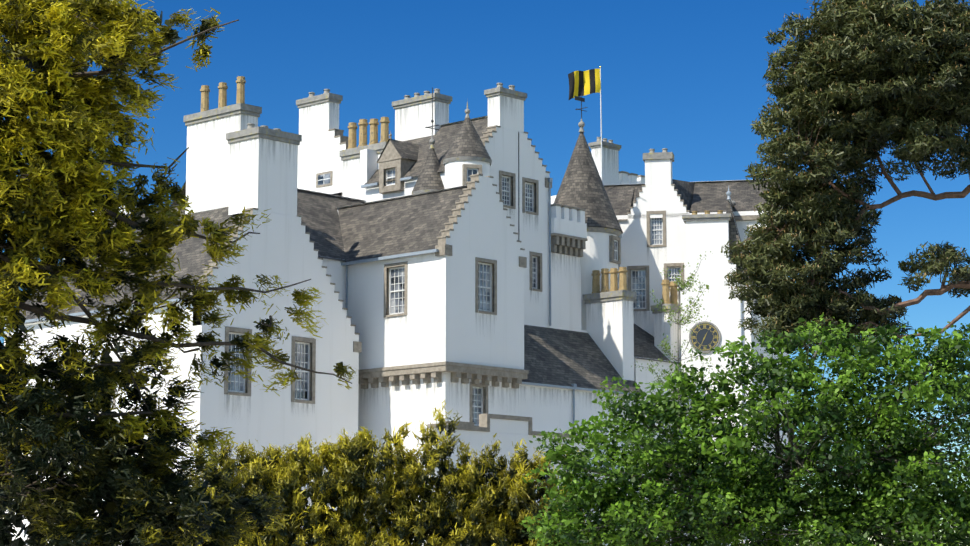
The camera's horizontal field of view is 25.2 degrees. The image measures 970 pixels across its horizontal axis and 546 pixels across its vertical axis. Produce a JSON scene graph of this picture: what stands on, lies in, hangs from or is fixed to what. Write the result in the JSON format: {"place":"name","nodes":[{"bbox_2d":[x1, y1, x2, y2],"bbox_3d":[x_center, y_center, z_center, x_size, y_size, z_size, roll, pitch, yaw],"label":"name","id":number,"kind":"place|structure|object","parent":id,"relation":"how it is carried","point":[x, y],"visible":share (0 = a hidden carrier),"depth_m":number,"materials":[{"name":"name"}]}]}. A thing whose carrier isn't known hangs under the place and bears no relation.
{"place":"outdoors","nodes":[
{"label":"outdoors","id":0,"kind":"place"},
{"bbox_2d":[3,76,681,545],"bbox_3d":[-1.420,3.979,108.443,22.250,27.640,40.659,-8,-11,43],"label":"castle","id":1,"kind":"structure","parent":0,"point":[471,272],"depth_m":97.75,"materials":[{"name":"paint"}]},
{"bbox_2d":[568,66,602,182],"bbox_3d":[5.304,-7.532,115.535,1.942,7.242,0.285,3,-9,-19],"label":"flag","id":2,"kind":"object","parent":1,"relation":"attached to","point":[584,83],"visible":0.96,"depth_m":115.91,"materials":[{"name":"fabric"}]},
{"bbox_2d":[0,0,969,545],"label":"sky","id":3,"kind":"structure","parent":0,"point":[683,77],"materials":[{"name":"blue"}]},
{"bbox_2d":[604,148,789,545],"bbox_3d":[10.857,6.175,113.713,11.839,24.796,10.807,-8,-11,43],"label":"castle wing","id":4,"kind":"structure","parent":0,"point":[666,221],"depth_m":111.64,"materials":[{"name":"white paint"}]},
{"label":"gravel forecourt ground","id":5,"kind":"structure","parent":0,"visible":0},
{"bbox_2d":[0,0,357,545],"bbox_3d":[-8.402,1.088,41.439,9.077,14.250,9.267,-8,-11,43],"label":"yew tree","id":6,"kind":"object","parent":5,"relation":"on","point":[75,105],"visible":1,"depth_m":40.30,"materials":[{"name":"green plant"}]},
{"bbox_2d":[178,400,599,545],"bbox_3d":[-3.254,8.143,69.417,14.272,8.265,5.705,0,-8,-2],"label":"hedge","id":7,"kind":"object","parent":5,"relation":"on","point":[475,509],"visible":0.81,"depth_m":68.37,"materials":[{"name":"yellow plant"}]},
{"bbox_2d":[631,251,714,526],"bbox_3d":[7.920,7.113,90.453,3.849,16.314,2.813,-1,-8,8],"label":"young tree","id":8,"kind":"object","parent":5,"relation":"on","point":[681,288],"visible":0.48,"depth_m":90.89,"materials":[{"name":"green plant"}]},
{"bbox_2d":[519,313,969,545],"bbox_3d":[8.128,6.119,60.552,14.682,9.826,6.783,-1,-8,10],"label":"broadleaf tree","id":9,"kind":"object","parent":5,"relation":"on","point":[713,496],"visible":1,"depth_m":59.49,"materials":[{"name":"green plant"}]},
{"bbox_2d":[721,0,969,358],"bbox_3d":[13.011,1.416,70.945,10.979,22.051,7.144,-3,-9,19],"label":"scots pine","id":10,"kind":"object","parent":5,"relation":"on","point":[870,79],"visible":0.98,"depth_m":71.01,"materials":[{"name":"green plant"}]}
]}

